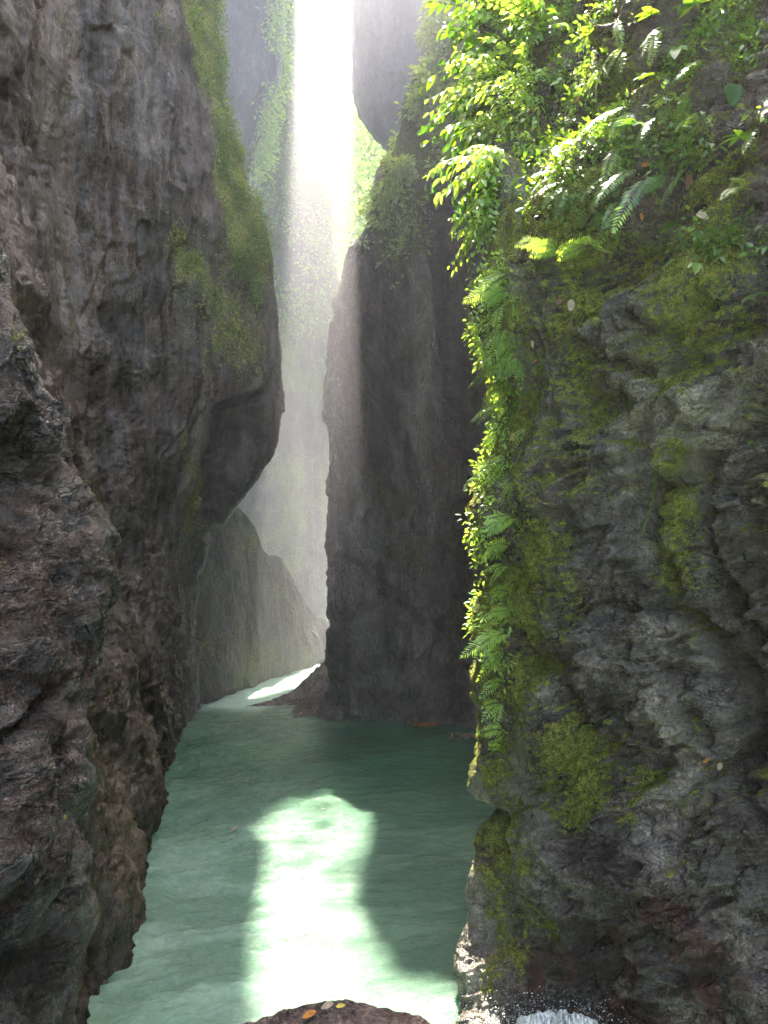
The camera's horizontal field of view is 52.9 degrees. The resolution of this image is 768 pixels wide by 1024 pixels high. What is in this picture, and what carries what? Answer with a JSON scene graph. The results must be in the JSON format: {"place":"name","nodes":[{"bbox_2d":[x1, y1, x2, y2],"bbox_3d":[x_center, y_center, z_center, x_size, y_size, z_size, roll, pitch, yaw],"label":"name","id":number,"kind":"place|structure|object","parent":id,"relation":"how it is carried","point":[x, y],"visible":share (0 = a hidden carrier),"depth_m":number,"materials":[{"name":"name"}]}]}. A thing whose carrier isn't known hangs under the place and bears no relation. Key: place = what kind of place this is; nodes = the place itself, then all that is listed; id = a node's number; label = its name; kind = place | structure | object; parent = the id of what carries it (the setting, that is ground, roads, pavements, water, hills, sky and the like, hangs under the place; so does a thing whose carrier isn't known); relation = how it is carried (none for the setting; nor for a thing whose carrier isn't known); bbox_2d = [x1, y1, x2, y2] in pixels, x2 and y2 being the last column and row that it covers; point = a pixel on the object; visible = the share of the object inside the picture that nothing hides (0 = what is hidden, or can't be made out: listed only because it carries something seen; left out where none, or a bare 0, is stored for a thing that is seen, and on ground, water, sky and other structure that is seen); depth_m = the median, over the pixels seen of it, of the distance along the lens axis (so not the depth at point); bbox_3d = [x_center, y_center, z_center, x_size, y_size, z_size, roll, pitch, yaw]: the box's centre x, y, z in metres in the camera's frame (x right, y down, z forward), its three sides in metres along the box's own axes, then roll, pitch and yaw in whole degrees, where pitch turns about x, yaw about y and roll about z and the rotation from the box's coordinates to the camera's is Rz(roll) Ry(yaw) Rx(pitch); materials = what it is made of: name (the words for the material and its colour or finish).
{"place":"outdoors","nodes":[
{"label":"outdoors","id":0,"kind":"place"},
{"bbox_2d":[0,0,284,1023],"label":"cliff","id":1,"kind":"structure","parent":0,"point":[108,128],"depth_m":9.62,"materials":[{"name":"stone"}]},
{"bbox_2d":[0,245,120,1023],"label":"cliff outcrop","id":2,"kind":"object","parent":1,"relation":"attached to","point":[60,539],"visible":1,"depth_m":3.97,"materials":[{"name":"stone"}]},
{"bbox_2d":[151,192,277,387],"bbox_3d":[-2.759,-3.645,12.273,1.991,3.754,4.442,0,-1,-17],"label":"creeping foliage","id":3,"kind":"object","parent":1,"relation":"attached to","point":[214,296],"visible":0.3,"depth_m":10.80,"materials":[{"name":"green plant"}]},
{"bbox_2d":[188,0,279,311],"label":"creeping foliage","id":4,"kind":"object","parent":1,"relation":"attached to","point":[240,152],"visible":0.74,"depth_m":11.47,"materials":[{"name":"green plant"}]},
{"bbox_2d":[218,0,284,188],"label":"rock wall","id":5,"kind":"structure","parent":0,"point":[250,56],"depth_m":17.51,"materials":[{"name":"stone"}]},
{"bbox_2d":[249,0,303,194],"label":"creeping foliage","id":6,"kind":"object","parent":5,"relation":"on","point":[267,139],"visible":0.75,"depth_m":17.98,"materials":[{"name":"green plant"}]},
{"bbox_2d":[194,508,329,703],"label":"cliff spur","id":7,"kind":"structure","parent":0,"point":[258,620],"depth_m":13.91,"materials":[{"name":"stone"}]},
{"bbox_2d":[238,0,338,614],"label":"cliff wall","id":8,"kind":"structure","parent":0,"point":[282,505],"depth_m":25.35,"materials":[{"name":"stone"}]},
{"bbox_2d":[252,0,354,362],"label":"creeping foliage","id":9,"kind":"object","parent":8,"relation":"on","point":[297,181],"visible":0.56,"depth_m":25.46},
{"bbox_2d":[87,615,496,1023],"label":"water","id":10,"kind":"structure","parent":0,"point":[335,864],"depth_m":6.59,"materials":[{"name":"liquid"}]},
{"bbox_2d":[241,999,430,1023],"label":"foreground rock","id":11,"kind":"object","parent":10,"relation":"in","point":[351,1012],"visible":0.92,"depth_m":2.35,"materials":[{"name":"stone"}]},
{"bbox_2d":[408,721,441,727],"bbox_3d":[0.583,3.108,11.234,0.543,0.128,0.238,0,-1,0],"label":"debris","id":12,"kind":"object","parent":10,"relation":"on","point":[423,724],"visible":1,"depth_m":11.21,"materials":[{"name":"orange plant"}]},
{"bbox_2d":[442,732,475,739],"bbox_3d":[1.217,3.086,10.630,0.854,0.122,0.302,0,-1,0],"label":"debris","id":13,"kind":"object","parent":10,"relation":"on","point":[467,737],"visible":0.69,"depth_m":10.63,"materials":[{"name":"brown plant"}]},
{"bbox_2d":[408,962,643,1023],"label":"spray","id":14,"kind":"object","parent":10,"relation":"on","point":[537,1012],"visible":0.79,"depth_m":4.23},
{"bbox_2d":[515,1009,597,1023],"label":"white water","id":15,"kind":"structure","parent":10,"relation":"in","point":[548,1014],"depth_m":4.10,"materials":[{"name":"liquid"}]},
{"bbox_2d":[250,662,360,721],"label":"rock spit","id":16,"kind":"structure","parent":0,"point":[306,696],"depth_m":12.18,"materials":[{"name":"stone"}]},
{"bbox_2d":[296,0,351,108],"label":"sky","id":17,"kind":"structure","parent":0,"point":[333,15],"materials":[{"name":"white"}]},
{"bbox_2d":[327,105,380,267],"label":"hill","id":18,"kind":"structure","parent":0,"point":[348,188],"depth_m":51.49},
{"bbox_2d":[310,46,387,279],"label":"hillside foliage","id":19,"kind":"object","parent":18,"relation":"on","point":[351,133],"visible":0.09,"depth_m":50.25,"materials":[{"name":"green plant"}]},
{"bbox_2d":[348,0,426,152],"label":"rock wall","id":20,"kind":"structure","parent":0,"point":[385,54],"depth_m":17.56,"materials":[{"name":"stone"}]},
{"bbox_2d":[321,0,501,728],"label":"cliff","id":21,"kind":"structure","parent":0,"point":[398,380],"depth_m":11.78,"materials":[{"name":"stone"}]},
{"bbox_2d":[356,178,436,288],"bbox_3d":[0.234,-4.556,12.973,1.427,2.524,2.708,0,-1,0],"label":"climbing foliage","id":22,"kind":"object","parent":21,"relation":"attached to","point":[405,228],"visible":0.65,"depth_m":11.94,"materials":[{"name":"green plant"}]},
{"bbox_2d":[355,455,446,575],"bbox_3d":[0.395,0.083,13.345,1.692,2.203,3.977,0,-1,0],"label":"climbing foliage","id":23,"kind":"object","parent":21,"relation":"attached to","point":[387,543],"visible":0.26,"depth_m":11.56,"materials":[{"name":"green plant"}]},
{"bbox_2d":[355,0,497,236],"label":"climbing foliage","id":24,"kind":"object","parent":21,"relation":"attached to","point":[400,170],"visible":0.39,"depth_m":12.04,"materials":[{"name":"green plant"}]},
{"bbox_2d":[452,0,767,1023],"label":"cliff","id":25,"kind":"structure","parent":0,"point":[640,914],"depth_m":4.23,"materials":[{"name":"stone"}]},
{"bbox_2d":[417,93,490,157],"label":"leafy shrub","id":26,"kind":"object","parent":25,"relation":"on","point":[446,112],"visible":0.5,"depth_m":6.60,"materials":[{"name":"green plant"}]},
{"bbox_2d":[420,26,500,95],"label":"leafy shrub","id":27,"kind":"object","parent":25,"relation":"on","point":[470,42],"visible":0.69,"depth_m":6.96,"materials":[{"name":"green plant"}]},
{"bbox_2d":[426,120,496,207],"bbox_3d":[0.607,-2.584,5.833,0.528,0.768,0.376,0,-1,-10],"label":"leafy shrub","id":28,"kind":"object","parent":25,"relation":"on","point":[466,144],"visible":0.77,"depth_m":5.82,"materials":[{"name":"green plant"}]},
{"bbox_2d":[425,0,499,41],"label":"leafy shrub","id":29,"kind":"object","parent":25,"relation":"on","point":[439,6],"visible":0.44,"depth_m":7.07,"materials":[{"name":"green plant"}]},
{"bbox_2d":[423,144,508,218],"bbox_3d":[0.533,-2.189,5.271,0.454,0.588,0.633,1,-1,-44],"label":"leafy shrub","id":30,"kind":"object","parent":25,"relation":"on","point":[487,154],"visible":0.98,"depth_m":5.17,"materials":[{"name":"green plant"}]},
{"bbox_2d":[423,46,508,117],"bbox_3d":[0.700,-3.397,6.267,0.552,0.698,0.675,17,-2,-30],"label":"leafy shrub","id":31,"kind":"object","parent":25,"relation":"on","point":[470,81],"visible":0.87,"depth_m":6.27,"materials":[{"name":"green plant"}]},
{"bbox_2d":[447,206,500,276],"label":"leafy shrub","id":32,"kind":"object","parent":25,"relation":"on","point":[479,227],"visible":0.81,"depth_m":5.22,"materials":[{"name":"green plant"}]},
{"bbox_2d":[448,193,503,253],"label":"leafy shrub","id":33,"kind":"object","parent":25,"relation":"attached to","point":[488,200],"visible":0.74,"depth_m":5.17,"materials":[{"name":"green plant"}]},
{"bbox_2d":[453,171,505,228],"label":"leafy shrub","id":34,"kind":"object","parent":25,"relation":"attached to","point":[467,196],"visible":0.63,"depth_m":5.17,"materials":[{"name":"green plant"}]},
{"bbox_2d":[459,629,506,662],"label":"fern","id":35,"kind":"object","parent":25,"relation":"attached to","point":[498,637],"visible":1,"depth_m":4.78,"materials":[{"name":"green plant"}]},
{"bbox_2d":[463,456,506,489],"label":"fern","id":36,"kind":"object","parent":25,"relation":"attached to","point":[491,465],"visible":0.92,"depth_m":4.84,"materials":[{"name":"green plant"}]},
{"bbox_2d":[468,364,501,387],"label":"fern","id":37,"kind":"object","parent":25,"relation":"attached to","point":[489,371],"visible":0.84,"depth_m":4.91,"materials":[{"name":"green plant"}]},
{"bbox_2d":[462,285,509,311],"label":"fern","id":38,"kind":"object","parent":25,"relation":"attached to","point":[501,292],"visible":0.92,"depth_m":4.62,"materials":[{"name":"green plant"}]},
{"bbox_2d":[476,32,499,46],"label":"broadleaf plant","id":39,"kind":"object","parent":25,"relation":"on","point":[489,34],"visible":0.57,"depth_m":6.89,"materials":[{"name":"green plant"}]},
{"bbox_2d":[471,269,507,307],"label":"fern","id":40,"kind":"object","parent":25,"relation":"attached to","point":[492,279],"visible":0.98,"depth_m":4.63,"materials":[{"name":"green plant"}]},
{"bbox_2d":[476,646,504,681],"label":"fern","id":41,"kind":"object","parent":25,"relation":"attached to","point":[493,660],"visible":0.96,"depth_m":4.85,"materials":[{"name":"green plant"}]},
{"bbox_2d":[478,677,502,698],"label":"fern","id":42,"kind":"object","parent":25,"relation":"attached to","point":[495,681],"visible":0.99,"depth_m":4.87,"materials":[{"name":"green plant"}]},
{"bbox_2d":[455,225,526,693],"bbox_3d":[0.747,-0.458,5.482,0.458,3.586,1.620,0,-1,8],"label":"corner foliage","id":43,"kind":"object","parent":25,"relation":"attached to","point":[475,330],"visible":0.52,"depth_m":5.00,"materials":[{"name":"green plant"}]},
{"bbox_2d":[452,0,529,30],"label":"leafy shrub","id":44,"kind":"object","parent":25,"relation":"on","point":[505,19],"visible":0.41,"depth_m":6.85,"materials":[{"name":"green plant"}]},
{"bbox_2d":[470,399,512,424],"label":"fern","id":45,"kind":"object","parent":25,"relation":"attached to","point":[488,407],"visible":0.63,"depth_m":5.11,"materials":[{"name":"green plant"}]},
{"bbox_2d":[456,82,527,146],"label":"leafy shrub","id":46,"kind":"object","parent":25,"relation":"on","point":[501,122],"visible":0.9,"depth_m":5.87,"materials":[{"name":"green plant"}]},
{"bbox_2d":[480,384,503,414],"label":"fern","id":47,"kind":"object","parent":25,"relation":"attached to","point":[493,392],"visible":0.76,"depth_m":5.25,"materials":[{"name":"green plant"}]},
{"bbox_2d":[481,698,503,727],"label":"fern","id":48,"kind":"object","parent":25,"relation":"attached to","point":[494,706],"visible":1,"depth_m":4.82,"materials":[{"name":"green plant"}]},
{"bbox_2d":[477,723,507,740],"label":"fern","id":49,"kind":"object","parent":25,"relation":"attached to","point":[496,730],"visible":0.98,"depth_m":4.86,"materials":[{"name":"green plant"}]},
{"bbox_2d":[481,563,508,586],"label":"fern","id":50,"kind":"object","parent":25,"relation":"attached to","point":[497,573],"visible":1,"depth_m":4.82,"materials":[{"name":"green plant"}]},
{"bbox_2d":[481,536,509,562],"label":"fern","id":51,"kind":"object","parent":25,"relation":"attached to","point":[498,546],"visible":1,"depth_m":4.78,"materials":[{"name":"green plant"}]},
{"bbox_2d":[487,740,503,751],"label":"fern","id":52,"kind":"object","parent":25,"relation":"attached to","point":[500,746],"visible":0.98,"depth_m":4.93,"materials":[{"name":"green plant"}]},
{"bbox_2d":[486,303,506,334],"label":"fern","id":53,"kind":"object","parent":25,"relation":"attached to","point":[497,313],"visible":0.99,"depth_m":4.62,"materials":[{"name":"green plant"}]},
{"bbox_2d":[459,35,534,86],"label":"leafy shrub","id":54,"kind":"object","parent":25,"relation":"on","point":[500,45],"visible":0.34,"depth_m":6.46,"materials":[{"name":"green plant"}]},
{"bbox_2d":[480,328,515,360],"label":"fern","id":55,"kind":"object","parent":25,"relation":"attached to","point":[501,334],"visible":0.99,"depth_m":4.66,"materials":[{"name":"green plant"}]},
{"bbox_2d":[488,583,507,603],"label":"fern","id":56,"kind":"object","parent":25,"relation":"attached to","point":[501,591],"visible":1,"depth_m":4.83,"materials":[{"name":"green plant"}]},
{"bbox_2d":[479,600,517,630],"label":"fern","id":57,"kind":"object","parent":25,"relation":"attached to","point":[500,615],"visible":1,"depth_m":4.74,"materials":[{"name":"green plant"}]},
{"bbox_2d":[485,335,512,364],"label":"fern","id":58,"kind":"object","parent":25,"relation":"attached to","point":[506,345],"visible":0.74,"depth_m":4.74,"materials":[{"name":"green plant"}]},
{"bbox_2d":[480,512,524,538],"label":"fern","id":59,"kind":"object","parent":25,"relation":"attached to","point":[501,525],"visible":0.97,"depth_m":4.71,"materials":[{"name":"green plant"}]},
{"bbox_2d":[501,225,504,398],"bbox_3d":[0.782,-1.337,5.031,0.023,1.119,0.684,0,-1,10],"label":"hanging root","id":60,"kind":"object","parent":25,"relation":"hanging from","point":[502,299],"visible":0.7,"depth_m":4.93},
{"bbox_2d":[461,0,547,22],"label":"leafy shrub","id":61,"kind":"object","parent":25,"relation":"on","point":[512,5],"visible":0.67,"depth_m":6.32,"materials":[{"name":"green plant"}]},
{"bbox_2d":[494,352,523,390],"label":"fern","id":62,"kind":"object","parent":25,"relation":"attached to","point":[512,363],"visible":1,"depth_m":4.78,"materials":[{"name":"green plant"}]},
{"bbox_2d":[467,42,565,133],"bbox_3d":[1.011,-3.052,5.734,0.675,0.698,0.552,19,-1,18],"label":"fern","id":63,"kind":"object","parent":25,"relation":"on","point":[517,82],"visible":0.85,"depth_m":5.70,"materials":[{"name":"green plant"}]},
{"bbox_2d":[509,420,534,452],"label":"fern","id":64,"kind":"object","parent":25,"relation":"attached to","point":[524,429],"visible":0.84,"depth_m":4.78,"materials":[{"name":"green plant"}]},
{"bbox_2d":[485,286,562,459],"bbox_3d":[1.642,-2.264,8.417,0.522,3.921,7.876,0,-1,12],"label":"slope foliage","id":65,"kind":"object","parent":25,"relation":"attached to","point":[512,391],"visible":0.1,"depth_m":4.79,"materials":[{"name":"green plant"}]},
{"bbox_2d":[510,131,547,165],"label":"leafy shrub","id":66,"kind":"object","parent":25,"relation":"on","point":[530,151],"visible":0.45,"depth_m":5.50,"materials":[{"name":"green plant"}]},
{"bbox_2d":[514,236,557,259],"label":"fern","id":67,"kind":"object","parent":25,"relation":"attached to","point":[544,247],"visible":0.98,"depth_m":4.42,"materials":[{"name":"green plant"}]},
{"bbox_2d":[481,0,594,221],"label":"slope foliage","id":68,"kind":"object","parent":25,"relation":"on","point":[522,124],"visible":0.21,"depth_m":5.56,"materials":[{"name":"green plant"}]},
{"bbox_2d":[502,0,584,54],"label":"fern","id":69,"kind":"object","parent":25,"relation":"on","point":[535,32],"visible":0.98,"depth_m":5.83,"materials":[{"name":"green plant"}]},
{"bbox_2d":[531,171,561,192],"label":"fern","id":70,"kind":"object","parent":25,"relation":"attached to","point":[543,172],"visible":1,"depth_m":4.47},
{"bbox_2d":[535,183,568,221],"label":"fern","id":71,"kind":"object","parent":25,"relation":"attached to","point":[559,195],"visible":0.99,"depth_m":4.38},
{"bbox_2d":[537,316,572,359],"bbox_3d":[1.006,-1.022,4.532,0.067,0.193,0.387,0,-1,-17],"label":"hanging root","id":72,"kind":"object","parent":25,"relation":"hanging from","point":[570,326],"visible":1,"depth_m":4.40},
{"bbox_2d":[552,139,572,156],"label":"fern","id":73,"kind":"object","parent":25,"relation":"attached to","point":[556,150],"visible":1,"depth_m":4.43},
{"bbox_2d":[556,235,610,260],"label":"fern","id":74,"kind":"object","parent":25,"relation":"attached to","point":[584,241],"visible":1,"depth_m":4.29,"materials":[{"name":"green plant"}]},
{"bbox_2d":[580,26,599,46],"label":"broadleaf plant","id":75,"kind":"object","parent":25,"relation":"attached to","point":[586,30],"visible":1,"depth_m":4.81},
{"bbox_2d":[580,175,611,213],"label":"fern","id":76,"kind":"object","parent":25,"relation":"attached to","point":[592,185],"visible":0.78,"depth_m":4.33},
{"bbox_2d":[587,64,609,103],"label":"fern","id":77,"kind":"object","parent":25,"relation":"attached to","point":[604,71],"visible":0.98,"depth_m":4.62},
{"bbox_2d":[575,107,630,140],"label":"fern","id":78,"kind":"object","parent":25,"relation":"attached to","point":[610,113],"visible":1,"depth_m":4.22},
{"bbox_2d":[600,201,621,230],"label":"fern","id":79,"kind":"object","parent":25,"relation":"attached to","point":[613,206],"visible":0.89,"depth_m":4.26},
{"bbox_2d":[599,145,624,199],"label":"fern","id":80,"kind":"object","parent":25,"relation":"attached to","point":[614,158],"visible":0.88,"depth_m":4.31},
{"bbox_2d":[602,49,625,79],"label":"fern","id":81,"kind":"object","parent":25,"relation":"attached to","point":[620,58],"visible":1,"depth_m":4.54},
{"bbox_2d":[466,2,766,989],"bbox_3d":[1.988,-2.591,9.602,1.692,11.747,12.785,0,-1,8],"label":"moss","id":82,"kind":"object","parent":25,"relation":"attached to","point":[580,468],"visible":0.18,"depth_m":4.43,"materials":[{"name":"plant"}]},
{"bbox_2d":[594,169,641,204],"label":"fern","id":83,"kind":"object","parent":25,"relation":"attached to","point":[618,180],"visible":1,"depth_m":4.18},
{"bbox_2d":[612,18,625,50],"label":"fern","id":84,"kind":"object","parent":25,"relation":"attached to","point":[620,28],"visible":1,"depth_m":4.66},
{"bbox_2d":[608,113,635,139],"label":"fern","id":85,"kind":"object","parent":25,"relation":"attached to","point":[624,116],"visible":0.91,"depth_m":4.19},
{"bbox_2d":[611,178,647,236],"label":"fern","id":86,"kind":"object","parent":25,"relation":"attached to","point":[630,206],"visible":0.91,"depth_m":4.04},
{"bbox_2d":[614,118,653,134],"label":"broadleaf plant","id":87,"kind":"object","parent":25,"relation":"on","point":[631,121],"visible":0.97,"depth_m":4.12,"materials":[{"name":"green plant"}]},
{"bbox_2d":[634,118,657,148],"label":"fern","id":88,"kind":"object","parent":25,"relation":"attached to","point":[647,125],"visible":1,"depth_m":4.05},
{"bbox_2d":[527,0,767,266],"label":"slope foliage","id":89,"kind":"object","parent":25,"relation":"on","point":[600,128],"visible":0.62,"depth_m":4.31,"materials":[{"name":"plant"}]},
{"bbox_2d":[635,6,661,29],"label":"broadleaf plant","id":90,"kind":"object","parent":25,"relation":"on","point":[648,11],"visible":0.97,"depth_m":4.34,"materials":[{"name":"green plant"}]},
{"bbox_2d":[634,174,666,196],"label":"fern","id":91,"kind":"object","parent":25,"relation":"attached to","point":[661,181],"visible":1,"depth_m":4.05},
{"bbox_2d":[643,475,657,531],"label":"mossy stem","id":92,"kind":"object","parent":25,"relation":"on","point":[654,492],"visible":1,"depth_m":4.19,"materials":[{"name":"green plant"}]},
{"bbox_2d":[641,26,664,68],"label":"fern","id":93,"kind":"object","parent":25,"relation":"attached to","point":[653,38],"visible":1,"depth_m":4.31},
{"bbox_2d":[659,221,682,234],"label":"broadleaf plant","id":94,"kind":"object","parent":25,"relation":"on","point":[669,225],"visible":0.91,"depth_m":4.10,"materials":[{"name":"green plant"}]},
{"bbox_2d":[659,167,689,213],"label":"fern","id":95,"kind":"object","parent":25,"relation":"attached to","point":[677,177],"visible":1,"depth_m":3.98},
{"bbox_2d":[667,45,687,58],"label":"broadleaf plant","id":96,"kind":"object","parent":25,"relation":"attached to","point":[674,52],"visible":1,"depth_m":4.21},
{"bbox_2d":[672,96,692,128],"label":"fern","id":97,"kind":"object","parent":25,"relation":"attached to","point":[683,104],"visible":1,"depth_m":4.07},
{"bbox_2d":[682,61,703,79],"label":"broadleaf plant","id":98,"kind":"object","parent":25,"relation":"on","point":[691,69],"visible":0.96,"depth_m":4.09,"materials":[{"name":"green plant"}]},
{"bbox_2d":[676,0,710,18],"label":"broadleaf plant","id":99,"kind":"object","parent":25,"relation":"attached to","point":[688,6],"visible":0.95,"depth_m":4.21,"materials":[{"name":"green plant"}]},
{"bbox_2d":[688,257,703,274],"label":"broadleaf plant","id":100,"kind":"object","parent":25,"relation":"attached to","point":[696,266],"visible":1,"depth_m":3.76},
{"bbox_2d":[718,178,747,200],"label":"fern","id":101,"kind":"object","parent":25,"relation":"attached to","point":[734,188],"visible":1,"depth_m":3.60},
{"bbox_2d":[724,84,743,105],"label":"heart leaf","id":102,"kind":"object","parent":25,"relation":"attached to","point":[733,93],"visible":1,"depth_m":3.94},
{"bbox_2d":[719,130,756,154],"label":"broadleaf plant","id":103,"kind":"object","parent":25,"relation":"on","point":[741,134],"visible":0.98,"depth_m":3.71,"materials":[{"name":"green plant"}]},
{"bbox_2d":[741,128,759,152],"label":"fern","id":104,"kind":"object","parent":25,"relation":"attached to","point":[750,137],"visible":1,"depth_m":3.60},
{"bbox_2d":[741,292,767,304],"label":"broadleaf plant","id":105,"kind":"object","parent":25,"relation":"on","point":[751,296],"visible":1,"depth_m":3.54,"materials":[{"name":"green plant"}]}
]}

